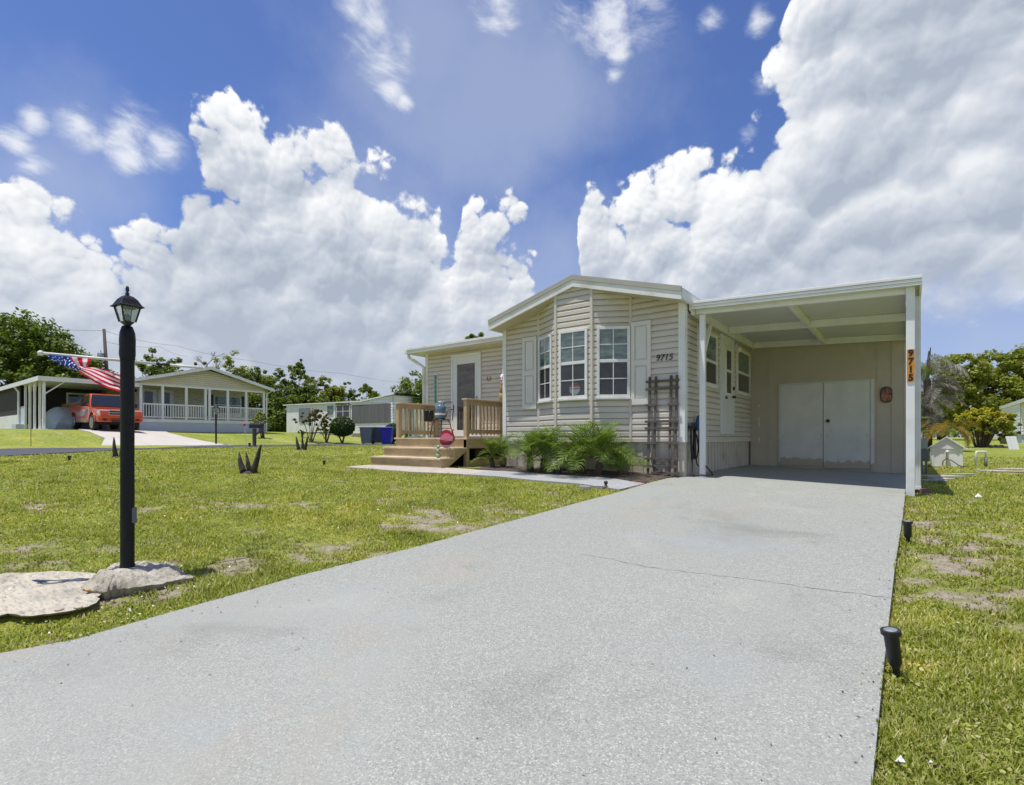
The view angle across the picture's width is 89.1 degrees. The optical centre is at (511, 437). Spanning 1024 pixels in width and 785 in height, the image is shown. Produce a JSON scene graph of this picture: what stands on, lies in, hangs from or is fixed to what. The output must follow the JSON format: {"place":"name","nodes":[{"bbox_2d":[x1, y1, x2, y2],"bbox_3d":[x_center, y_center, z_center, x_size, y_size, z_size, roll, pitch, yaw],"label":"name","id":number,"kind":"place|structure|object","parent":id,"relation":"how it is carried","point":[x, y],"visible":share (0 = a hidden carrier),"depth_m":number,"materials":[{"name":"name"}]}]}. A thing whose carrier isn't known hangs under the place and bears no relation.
{"place":"outdoors","nodes":[
{"label":"outdoors","id":0,"kind":"place"},
{"bbox_2d":[97,329,108,370],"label":"utility pole","id":1,"kind":"object","parent":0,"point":[104,354],"visible":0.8,"depth_m":51.88,"materials":[{"name":"grey wood"}]},
{"bbox_2d":[83,330,390,381],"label":"power line","id":2,"kind":"object","parent":1,"relation":"attached to","point":[201,352],"visible":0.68,"depth_m":60.98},
{"bbox_2d":[77,429,228,444],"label":"neighbour driveway","id":3,"kind":"structure","parent":0,"point":[143,437],"depth_m":26.52,"materials":[{"name":"concrete"}]},
{"bbox_2d":[69,393,142,429],"bbox_3d":[-22.334,-1.394,28.564,5.540,1.947,2.520,2,1,37],"label":"pickup truck","id":4,"kind":"object","parent":3,"relation":"on","point":[94,411],"visible":0.78,"depth_m":27.60,"materials":[{"name":"orange paint"}]},
{"bbox_2d":[0,443,395,456],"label":"road","id":5,"kind":"structure","parent":0,"point":[16,451],"depth_m":19.41,"materials":[{"name":"grey asphalt"}]},
{"bbox_2d":[359,426,374,443],"bbox_3d":[-9.652,-0.139,34.600,0.850,1.161,0.873,0,0,0],"label":"wheelie bin","id":6,"kind":"object","parent":5,"relation":"on","point":[366,433],"visible":1,"depth_m":34.26,"materials":[{"name":"plastic"}]},
{"bbox_2d":[0,477,905,784],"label":"driveway","id":7,"kind":"structure","parent":0,"point":[552,635],"depth_m":2.68,"materials":[{"name":"grey concrete"}]},
{"bbox_2d":[346,465,644,490],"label":"path","id":8,"kind":"structure","parent":0,"point":[617,484],"depth_m":9.14,"materials":[{"name":"grey concrete"}]},
{"bbox_2d":[0,429,1023,784],"bbox_3d":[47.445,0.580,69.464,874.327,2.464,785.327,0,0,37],"label":"lawn","id":9,"kind":"structure","parent":0,"point":[42,439],"depth_m":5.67,"materials":[{"name":"green plant"}]},
{"bbox_2d":[0,571,100,617],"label":"stone pad","id":10,"kind":"object","parent":9,"relation":"on","point":[25,595],"visible":0.92,"depth_m":3.76,"materials":[{"name":"stone"}]},
{"bbox_2d":[32,579,76,583],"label":"puddle","id":11,"kind":"object","parent":10,"relation":"on","point":[44,582],"visible":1,"depth_m":4.03,"materials":[{"name":"liquid"}]},
{"bbox_2d":[0,306,114,386],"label":"shade tree","id":12,"kind":"object","parent":9,"relation":"on","point":[20,359],"visible":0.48,"depth_m":50.22,"materials":[{"name":"green plant"}]},
{"bbox_2d":[37,407,89,429],"bbox_3d":[-26.020,-1.095,30.342,4.200,1.350,1.890,0,0,37],"label":"covered car","id":13,"kind":"object","parent":9,"relation":"on","point":[58,417],"visible":0.48,"depth_m":28.94,"materials":[{"name":"grey fabric"}]},
{"bbox_2d":[0,376,140,428],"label":"neighbour carport","id":14,"kind":"object","parent":9,"relation":"on","point":[29,403],"visible":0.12,"depth_m":31.09,"materials":[{"name":"white paint"}]},
{"bbox_2d":[66,392,84,403],"bbox_3d":[-27.520,-1.700,32.937,0.055,2.200,1.100,0,0,37],"label":"window","id":15,"kind":"structure","parent":14,"relation":"in","point":[70,397],"depth_m":32.76,"materials":[{"name":"glass"}]},
{"bbox_2d":[112,437,119,457],"bbox_3d":[-9.846,0.280,13.008,0.240,0.571,0.256,0,0,37],"label":"stump","id":16,"kind":"object","parent":9,"relation":"on","point":[114,451],"visible":0.43,"depth_m":12.97,"materials":[{"name":"grey wood"}]},
{"bbox_2d":[81,560,193,598],"bbox_3d":[-3.028,1.095,4.151,0.806,0.165,0.674,0,0,37],"label":"rock","id":17,"kind":"object","parent":9,"relation":"on","point":[112,580],"visible":0.83,"depth_m":3.96,"materials":[{"name":"stone"}]},
{"bbox_2d":[110,286,144,567],"bbox_3d":[-3.064,-0.059,4.143,0.176,2.297,0.176,0,0,31],"label":"lamp post","id":18,"kind":"object","parent":17,"relation":"on","point":[127,307],"visible":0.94,"depth_m":4.11,"materials":[{"name":"black metal"}]},
{"bbox_2d":[37,350,202,390],"bbox_3d":[-3.127,-0.515,4.232,1.086,0.289,0.260,0,0,-44],"label":"flag","id":19,"kind":"object","parent":18,"relation":"attached to","point":[103,377],"visible":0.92,"depth_m":4.09,"materials":[{"name":"multicoloured fabric"}]},
{"bbox_2d":[115,347,175,376],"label":"background tree","id":20,"kind":"object","parent":9,"relation":"on","point":[151,370],"visible":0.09,"depth_m":57.92,"materials":[{"name":"green plant"}]},
{"bbox_2d":[163,357,183,372],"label":"background tree","id":21,"kind":"object","parent":9,"relation":"on","point":[177,360],"visible":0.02,"depth_m":62.00,"materials":[{"name":"green plant"}]},
{"bbox_2d":[102,367,274,432],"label":"porch house","id":22,"kind":"structure","parent":9,"relation":"on","point":[185,401],"depth_m":33.74,"materials":[{"name":"beige"}]},
{"bbox_2d":[142,388,156,418],"bbox_3d":[-23.056,-2.095,32.985,0.060,1.970,0.900,0,0,37],"label":"french door","id":23,"kind":"structure","parent":22,"relation":"in","point":[148,395],"depth_m":33.01,"materials":[{"name":"white paint"}]},
{"bbox_2d":[157,389,172,418],"bbox_3d":[-22.479,-2.095,33.739,0.060,1.970,0.900,0,0,37],"label":"french door","id":24,"kind":"structure","parent":22,"relation":"in","point":[168,394],"depth_m":33.76,"materials":[{"name":"white paint"}]},
{"bbox_2d":[214,396,225,413],"bbox_3d":[-20.415,-2.275,36.441,0.058,1.250,0.900,0,0,37],"label":"window","id":25,"kind":"structure","parent":22,"relation":"in","point":[218,400],"depth_m":36.40,"materials":[{"name":"white glass"}]},
{"bbox_2d":[229,396,240,413],"bbox_3d":[-19.838,-2.275,37.196,0.058,1.250,0.900,0,0,37],"label":"window","id":26,"kind":"structure","parent":22,"relation":"in","point":[233,401],"depth_m":37.16,"materials":[{"name":"white glass"}]},
{"bbox_2d":[193,353,228,367],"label":"bare tree","id":27,"kind":"object","parent":9,"relation":"on","point":[220,364],"visible":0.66,"depth_m":66.19,"materials":[{"name":"plant"}]},
{"bbox_2d":[213,405,218,443],"bbox_3d":[-15.654,-0.649,27.500,0.314,2.280,0.314,0,0,-30],"label":"yard lamp","id":28,"kind":"object","parent":9,"relation":"on","point":[215,409],"visible":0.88,"depth_m":27.46,"materials":[{"name":"black metal"}]},
{"bbox_2d":[213,350,271,414],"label":"background tree","id":29,"kind":"object","parent":9,"relation":"on","point":[242,372],"visible":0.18,"depth_m":59.69,"materials":[{"name":"green plant"}]},
{"bbox_2d":[4,481,489,633],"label":"white flowers","id":30,"kind":"object","parent":9,"relation":"on","point":[181,565],"visible":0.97,"depth_m":4.18,"materials":[{"name":"white plant"}]},
{"bbox_2d":[238,444,261,473],"bbox_3d":[-4.924,0.431,9.750,0.363,0.602,0.287,0,0,37],"label":"agave plant","id":31,"kind":"object","parent":9,"relation":"on","point":[253,469],"visible":0.9,"depth_m":9.72,"materials":[{"name":"plant"}]},
{"bbox_2d":[249,422,263,445],"bbox_3d":[-13.245,-0.072,27.026,0.703,1.400,0.297,0,0,-3],"label":"mailbox","id":32,"kind":"object","parent":9,"relation":"on","point":[255,425],"visible":0.97,"depth_m":26.93,"materials":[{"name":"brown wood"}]},
{"bbox_2d":[251,412,266,437],"bbox_3d":[-16.006,-0.765,32.940,0.977,1.752,0.759,0,0,-37],"label":"shrub","id":33,"kind":"object","parent":9,"relation":"on","point":[254,420],"visible":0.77,"depth_m":32.95,"materials":[{"name":"green plant"}]},
{"bbox_2d":[251,392,291,431],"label":"background tree","id":34,"kind":"object","parent":9,"relation":"on","point":[276,420],"visible":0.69,"depth_m":54.32,"materials":[{"name":"green plant"}]},
{"bbox_2d":[246,366,296,427],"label":"background tree","id":35,"kind":"object","parent":9,"relation":"on","point":[269,382],"visible":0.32,"depth_m":59.52,"materials":[{"name":"green plant"}]},
{"bbox_2d":[251,365,317,431],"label":"background tree","id":36,"kind":"object","parent":9,"relation":"on","point":[307,388],"visible":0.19,"depth_m":63.39,"materials":[{"name":"green plant"}]},
{"bbox_2d":[278,359,314,402],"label":"background tree","id":37,"kind":"object","parent":9,"relation":"on","point":[299,366],"visible":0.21,"depth_m":65.38,"materials":[{"name":"green plant"}]},
{"bbox_2d":[296,435,307,449],"bbox_3d":[-6.467,0.191,15.998,0.313,0.510,0.254,0,0,37],"label":"agave plant","id":38,"kind":"object","parent":9,"relation":"on","point":[303,446],"visible":0.88,"depth_m":15.97,"materials":[{"name":"green plant"}]},
{"bbox_2d":[271,393,342,433],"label":"background tree","id":39,"kind":"object","parent":9,"relation":"on","point":[319,399],"visible":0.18,"depth_m":61.53,"materials":[{"name":"green plant"}]},
{"bbox_2d":[292,408,331,442],"bbox_3d":[-12.511,-0.734,33.276,2.555,2.294,2.006,0,0,37],"label":"crape myrtle","id":40,"kind":"object","parent":9,"relation":"on","point":[314,413],"visible":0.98,"depth_m":33.15,"materials":[{"name":"green plant"}]},
{"bbox_2d":[316,423,331,442],"bbox_3d":[-11.944,-0.296,33.514,1.203,1.478,0.970,0,0,0],"label":"shrub","id":41,"kind":"object","parent":9,"relation":"on","point":[325,430],"visible":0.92,"depth_m":33.47,"materials":[{"name":"green plant"}]},
{"bbox_2d":[311,375,348,433],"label":"background tree","id":42,"kind":"object","parent":9,"relation":"on","point":[332,393],"visible":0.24,"depth_m":65.43,"materials":[{"name":"green plant"}]},
{"bbox_2d":[329,416,354,443],"bbox_3d":[-11.068,-0.474,34.009,1.675,1.822,1.689,0,0,37],"label":"topiary bush","id":43,"kind":"object","parent":9,"relation":"on","point":[343,427],"visible":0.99,"depth_m":33.52,"materials":[{"name":"green plant"}]},
{"bbox_2d":[331,382,360,404],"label":"background tree","id":44,"kind":"object","parent":9,"relation":"on","point":[351,394],"visible":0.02,"depth_m":68.02,"materials":[{"name":"green plant"}]},
{"bbox_2d":[283,393,421,436],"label":"white house","id":45,"kind":"structure","parent":9,"relation":"on","point":[378,411],"depth_m":42.14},
{"bbox_2d":[327,406,332,414],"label":"window","id":46,"kind":"structure","parent":45,"relation":"in","point":[329,408],"depth_m":44.56,"materials":[{"name":"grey glass"}]},
{"bbox_2d":[336,405,349,416],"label":"window","id":47,"kind":"structure","parent":45,"relation":"in","point":[341,410],"depth_m":43.38,"materials":[{"name":"white glass"}]},
{"bbox_2d":[347,383,380,402],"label":"background tree","id":48,"kind":"object","parent":9,"relation":"on","point":[365,388],"visible":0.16,"depth_m":69.62,"materials":[{"name":"green plant"}]},
{"bbox_2d":[372,426,382,443],"bbox_3d":[-9.186,-0.151,35.400,0.850,1.161,0.873,0,0,0],"label":"wheelie bin","id":49,"kind":"object","parent":9,"relation":"on","point":[377,436],"visible":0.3,"depth_m":35.06,"materials":[{"name":"grey plastic"}]},
{"bbox_2d":[379,427,394,443],"bbox_3d":[-8.352,-0.118,34.800,0.850,1.161,0.873,0,0,0],"label":"wheelie bin","id":50,"kind":"object","parent":9,"relation":"on","point":[387,433],"visible":0.98,"depth_m":34.46,"materials":[{"name":"blue plastic"}]},
{"bbox_2d":[385,423,402,442],"bbox_3d":[-8.227,-0.265,36.015,1.365,1.512,1.395,0,0,37],"label":"topiary bush","id":51,"kind":"object","parent":9,"relation":"on","point":[392,425],"visible":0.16,"depth_m":35.62,"materials":[{"name":"green plant"}]},
{"bbox_2d":[390,370,421,435],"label":"round tree","id":52,"kind":"object","parent":9,"relation":"on","point":[406,384],"visible":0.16,"depth_m":41.10,"materials":[{"name":"green plant"}]},
{"bbox_2d":[369,398,503,467],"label":"wooden deck","id":53,"kind":"structure","parent":9,"relation":"on","point":[415,452],"depth_m":11.76,"materials":[{"name":"brown wood"}]},
{"bbox_2d":[404,434,422,437],"bbox_3d":[-2.399,-0.045,12.643,0.470,0.108,0.189,0,0,37],"label":"planter tray","id":54,"kind":"object","parent":53,"relation":"on","point":[413,436],"visible":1,"depth_m":12.56,"materials":[{"name":"grey plastic"}]},
{"bbox_2d":[424,410,433,421],"bbox_3d":[-2.123,-0.540,13.286,0.088,0.280,0.270,0,0,37],"label":"hanging box","id":55,"kind":"object","parent":53,"relation":"hanging from","point":[426,417],"visible":0.93,"depth_m":13.21,"materials":[{"name":"black plastic"}]},
{"bbox_2d":[433,445,440,457],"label":"stacked frogs","id":56,"kind":"object","parent":53,"relation":"on","point":[438,455],"visible":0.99,"depth_m":10.88,"materials":[{"name":"green ceramic"}]},
{"bbox_2d":[428,401,453,436],"bbox_3d":[-1.704,-0.437,12.623,0.640,0.889,0.456,0,0,37],"label":"patio chair","id":57,"kind":"object","parent":53,"relation":"on","point":[444,419],"visible":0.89,"depth_m":12.62,"materials":[{"name":"black metal"}]},
{"bbox_2d":[435,401,445,418],"bbox_3d":[-1.739,-0.654,12.609,0.267,0.440,0.267,0,0,37],"label":"water jug","id":58,"kind":"object","parent":57,"relation":"on","point":[440,410],"visible":0.95,"depth_m":12.50,"materials":[{"name":"blue plastic"}]},
{"bbox_2d":[440,429,454,457],"bbox_3d":[-1.357,0.122,10.921,0.328,0.616,0.061,0,0,1],"label":"flamingo ornament","id":59,"kind":"object","parent":53,"relation":"on","point":[446,440],"visible":1,"depth_m":10.91,"materials":[{"name":"red paint"}]},
{"bbox_2d":[499,373,502,400],"bbox_3d":[-0.213,-1.165,12.049,0.175,0.630,0.168,0,0,37],"label":"carved totem","id":60,"kind":"object","parent":53,"relation":"on","point":[501,389],"visible":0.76,"depth_m":12.00,"materials":[{"name":"yellow paint"}]},
{"bbox_2d":[465,332,483,338],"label":"round tree","id":61,"kind":"object","parent":9,"relation":"on","point":[471,335],"visible":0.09,"depth_m":43.00,"materials":[{"name":"green plant"}]},
{"bbox_2d":[0,477,1023,784],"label":"clover","id":62,"kind":"object","parent":9,"relation":"on","point":[966,725],"visible":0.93,"depth_m":3.04,"materials":[{"name":"green plant"}]},
{"bbox_2d":[475,465,678,483],"bbox_3d":[0.945,0.752,9.715,4.100,0.304,1.016,0,0,37],"label":"flower bed","id":63,"kind":"object","parent":9,"relation":"on","point":[641,477],"visible":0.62,"depth_m":9.15,"materials":[{"name":"brown soil"}]},
{"bbox_2d":[472,434,514,466],"bbox_3d":[-0.329,0.316,10.780,1.097,0.776,1.024,0,0,16],"label":"pygmy date palm","id":64,"kind":"object","parent":63,"relation":"on","point":[492,444],"visible":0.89,"depth_m":10.67,"materials":[{"name":"green plant"}]},
{"bbox_2d":[504,423,572,472],"bbox_3d":[0.555,0.216,9.733,1.579,1.021,1.443,0,0,6],"label":"pygmy date palm","id":65,"kind":"object","parent":63,"relation":"on","point":[533,440],"visible":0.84,"depth_m":9.56,"materials":[{"name":"green plant"}]},
{"bbox_2d":[535,441,578,473],"bbox_3d":[0.868,0.387,9.327,0.887,0.694,0.954,0,0,-12],"label":"pygmy date palm","id":66,"kind":"object","parent":63,"relation":"on","point":[559,470],"visible":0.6,"depth_m":9.26,"materials":[{"name":"green plant"}]},
{"bbox_2d":[550,420,640,474],"bbox_3d":[1.491,0.201,9.098,1.687,1.075,1.495,0,0,18],"label":"pygmy date palm","id":67,"kind":"object","parent":63,"relation":"on","point":[598,444],"visible":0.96,"depth_m":8.92,"materials":[{"name":"green plant"}]},
{"bbox_2d":[601,444,649,474],"bbox_3d":[1.885,0.406,9.024,0.956,0.648,0.883,0,0,-6],"label":"pygmy date palm","id":68,"kind":"object","parent":63,"relation":"on","point":[619,465],"visible":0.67,"depth_m":8.91,"materials":[{"name":"green plant"}]},
{"bbox_2d":[644,375,678,477],"bbox_3d":[2.569,-0.190,8.929,0.595,1.741,0.122,0,0,37],"label":"trellis","id":69,"kind":"object","parent":63,"relation":"on","point":[655,421],"visible":0.91,"depth_m":8.90,"materials":[{"name":"brown wood"}]},
{"bbox_2d":[651,448,670,468],"bbox_3d":[2.537,0.364,8.867,0.350,0.367,0.015,0,0,37],"label":"wire hoop","id":70,"kind":"object","parent":69,"relation":"hanging from","point":[653,464],"visible":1,"depth_m":8.88,"materials":[{"name":"grey metal"}]},
{"bbox_2d":[405,275,751,476],"bbox_3d":[3.758,-1.091,16.127,7.880,3.882,13.552,0,0,37],"label":"mobile home","id":71,"kind":"object","parent":9,"relation":"on","point":[574,350],"visible":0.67,"depth_m":9.76,"materials":[{"name":"plastic"}]},
{"bbox_2d":[434,374,437,404],"bbox_3d":[-2.007,-1.270,13.724,0.110,0.820,0.043,0,0,37],"label":"wall ornament","id":72,"kind":"object","parent":71,"relation":"attached to","point":[435,389],"depth_m":13.70,"materials":[{"name":"teal plastic"}]},
{"bbox_2d":[453,354,478,436],"bbox_3d":[-1.172,-1.031,13.055,0.884,2.022,0.099,0,0,37],"label":"glass door","id":73,"kind":"structure","parent":71,"relation":"in","point":[465,368],"depth_m":13.13,"materials":[{"name":"white paint"}]},
{"bbox_2d":[537,334,552,402],"bbox_3d":[0.648,-1.345,10.268,0.065,1.310,0.578,0,0,-24],"label":"window","id":74,"kind":"structure","parent":71,"relation":"in","point":[545,347],"depth_m":10.26,"materials":[{"name":"white glass"}]},
{"bbox_2d":[557,327,588,400],"bbox_3d":[1.127,-1.345,9.657,0.640,1.310,0.065,0,0,37],"label":"window","id":75,"kind":"structure","parent":71,"relation":"in","point":[572,344],"depth_m":9.66,"materials":[{"name":"grey glass"}]},
{"bbox_2d":[596,326,630,398],"bbox_3d":[1.826,-1.345,9.371,0.620,1.310,0.065,0,0,7],"label":"window","id":76,"kind":"structure","parent":71,"relation":"in","point":[613,342],"depth_m":9.37,"materials":[{"name":"grey glass"}]},
{"bbox_2d":[695,415,698,430],"bbox_3d":[3.263,-0.258,9.124,0.080,0.286,0.170,0,0,37],"label":"blue nozzle","id":77,"kind":"object","parent":71,"relation":"attached to","point":[697,423],"visible":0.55,"depth_m":9.07,"materials":[{"name":"plastic"}]},
{"bbox_2d":[697,327,718,388],"bbox_3d":[3.665,-1.458,9.710,0.065,1.025,1.170,0,0,37],"label":"window","id":78,"kind":"structure","parent":71,"relation":"in","point":[712,349],"depth_m":9.88,"materials":[{"name":"white glass"}]},
{"bbox_2d":[719,333,735,434],"bbox_3d":[4.472,-1.070,10.755,0.079,2.020,0.980,0,0,37],"label":"door","id":79,"kind":"structure","parent":71,"relation":"in","point":[727,345],"depth_m":10.67,"materials":[{"name":"white paint"}]},
{"bbox_2d":[736,350,751,396],"bbox_3d":[5.259,-1.448,11.796,0.065,1.005,1.160,0,0,37],"label":"window","id":80,"kind":"structure","parent":71,"relation":"in","point":[742,358],"depth_m":11.74,"materials":[{"name":"white glass"}]},
{"bbox_2d":[271,412,996,436],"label":"wood","id":81,"kind":"object","parent":9,"relation":"on","point":[955,435],"depth_m":84.30,"materials":[{"name":"plant"}]},
{"bbox_2d":[689,275,921,496],"bbox_3d":[7.139,-0.720,11.680,3.115,3.160,9.570,0,0,37],"label":"carport","id":82,"kind":"object","parent":9,"relation":"on","point":[889,309],"visible":0.94,"depth_m":8.75,"materials":[{"name":"white paint"}]},
{"bbox_2d":[687,423,712,475],"bbox_3d":[3.305,0.197,8.953,0.408,0.893,0.663,0,0,37],"label":"garden hose","id":83,"kind":"object","parent":82,"relation":"hanging from","point":[693,447],"visible":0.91,"depth_m":8.88,"materials":[{"name":"black plastic"}]},
{"bbox_2d":[750,340,905,473],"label":"storage shed","id":84,"kind":"structure","parent":9,"relation":"on","point":[819,406],"depth_m":11.38,"materials":[{"name":"paint"}]},
{"bbox_2d":[780,383,822,465],"bbox_3d":[6.525,-0.282,11.731,0.856,1.835,0.033,0,0,37],"label":"door","id":85,"kind":"structure","parent":84,"relation":"in","point":[801,405],"depth_m":11.72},
{"bbox_2d":[824,380,869,468],"bbox_3d":[7.193,-0.265,11.194,0.839,1.870,0.074,0,0,37],"label":"door","id":86,"kind":"structure","parent":84,"relation":"in","point":[846,404],"depth_m":11.17,"materials":[{"name":"white metal"}]},
{"bbox_2d":[880,387,891,402],"bbox_3d":[7.759,-0.885,10.782,0.210,0.330,0.040,0,0,37],"label":"wall plaque","id":87,"kind":"object","parent":84,"relation":"attached to","point":[885,394],"depth_m":10.77,"materials":[{"name":"brown wood"}]},
{"bbox_2d":[880,626,901,678],"bbox_3d":[1.824,1.075,2.502,0.088,0.316,0.086,0,0,37],"label":"spike light","id":88,"kind":"object","parent":9,"relation":"on","point":[891,634],"visible":0.87,"depth_m":2.48,"materials":[{"name":"black plastic"}]},
{"bbox_2d":[902,520,912,542],"bbox_3d":[3.658,0.911,4.811,0.086,0.283,0.086,0,0,37],"label":"spike light","id":89,"kind":"object","parent":9,"relation":"on","point":[907,526],"visible":0.81,"depth_m":4.79,"materials":[{"name":"black plastic"}]},
{"bbox_2d":[917,488,931,493],"bbox_3d":[5.833,0.775,7.358,0.130,0.105,0.120,0,0,0],"label":"brick","id":90,"kind":"object","parent":9,"relation":"on","point":[925,490],"visible":0.56,"depth_m":7.30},
{"bbox_2d":[921,438,929,474],"bbox_3d":[8.707,0.460,10.985,0.190,0.880,0.130,0,0,37],"label":"meter box","id":91,"kind":"object","parent":9,"relation":"on","point":[925,453],"visible":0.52,"depth_m":10.94,"materials":[{"name":"grey plastic"}]},
{"bbox_2d":[921,479,947,481],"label":"paving slab","id":92,"kind":"structure","parent":9,"relation":"on","point":[927,480],"depth_m":9.29,"materials":[{"name":"grey concrete"}]},
{"bbox_2d":[921,395,958,438],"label":"spreading tree","id":93,"kind":"object","parent":9,"relation":"on","point":[951,417],"visible":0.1,"depth_m":51.04,"materials":[{"name":"green plant"}]},
{"bbox_2d":[921,347,970,448],"bbox_3d":[19.137,-1.700,23.977,3.055,4.877,2.952,0,0,37],"label":"dying palm","id":94,"kind":"object","parent":9,"relation":"on","point":[927,369],"visible":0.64,"depth_m":23.63,"materials":[{"name":"green plant"}]},
{"bbox_2d":[929,450,963,467],"bbox_3d":[11.669,0.583,14.161,0.968,0.462,0.234,0,0,34],"label":"standpipe","id":95,"kind":"object","parent":9,"relation":"on","point":[947,459],"visible":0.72,"depth_m":14.12,"materials":[{"name":"white plastic"}]},
{"bbox_2d":[928,436,967,466],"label":"pump house","id":96,"kind":"structure","parent":9,"relation":"on","point":[939,448],"depth_m":14.20,"materials":[{"name":"white"}]},
{"bbox_2d":[921,415,981,446],"bbox_3d":[19.427,-0.155,23.480,2.389,1.784,2.495,0,0,-14],"label":"orange palm","id":97,"kind":"object","parent":9,"relation":"on","point":[939,428],"visible":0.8,"depth_m":23.11,"materials":[{"name":"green plant"}]},
{"bbox_2d":[943,473,976,474],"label":"paving slab","id":98,"kind":"structure","parent":9,"relation":"on","point":[961,473],"depth_m":11.19,"materials":[{"name":"beige concrete"}]},
{"bbox_2d":[921,343,1023,434],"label":"spreading tree","id":99,"kind":"object","parent":9,"relation":"on","point":[984,374],"visible":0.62,"depth_m":44.93,"materials":[{"name":"green plant"}]},
{"bbox_2d":[975,451,987,466],"bbox_3d":[12.901,0.615,14.296,0.334,0.492,0.070,0,0,-2],"label":"pvc riser","id":100,"kind":"object","parent":9,"relation":"on","point":[985,460],"visible":0.91,"depth_m":14.28,"materials":[{"name":"grey plastic"}]},
{"bbox_2d":[948,405,1021,447],"bbox_3d":[24.596,-0.525,27.069,2.917,2.220,2.830,0,0,-39],"label":"croton bush","id":101,"kind":"object","parent":9,"relation":"on","point":[1003,423],"visible":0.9,"depth_m":26.53,"materials":[{"name":"green plant"}]},
{"bbox_2d":[999,398,1023,442],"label":"neighbour house","id":102,"kind":"structure","parent":9,"relation":"on","point":[1014,407],"depth_m":34.64,"materials":[{"name":"white"}]},
{"bbox_2d":[1005,436,1019,449],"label":"white boards","id":103,"kind":"object","parent":9,"relation":"on","point":[1012,443],"visible":1,"depth_m":24.05,"materials":[{"name":"white wood"}]},
{"bbox_2d":[0,0,1023,436],"label":"sky","id":104,"kind":"structure","parent":0,"point":[338,187],"materials":[{"name":"blue"}]},
{"bbox_2d":[686,465,905,489],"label":"carport floor","id":105,"kind":"structure","parent":0,"point":[823,476],"depth_m":9.32,"materials":[{"name":"grey concrete"}]},
{"bbox_2d":[995,468,1023,469],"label":"paving slab","id":106,"kind":"structure","parent":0,"point":[1009,468],"depth_m":13.10,"materials":[{"name":"beige concrete"}]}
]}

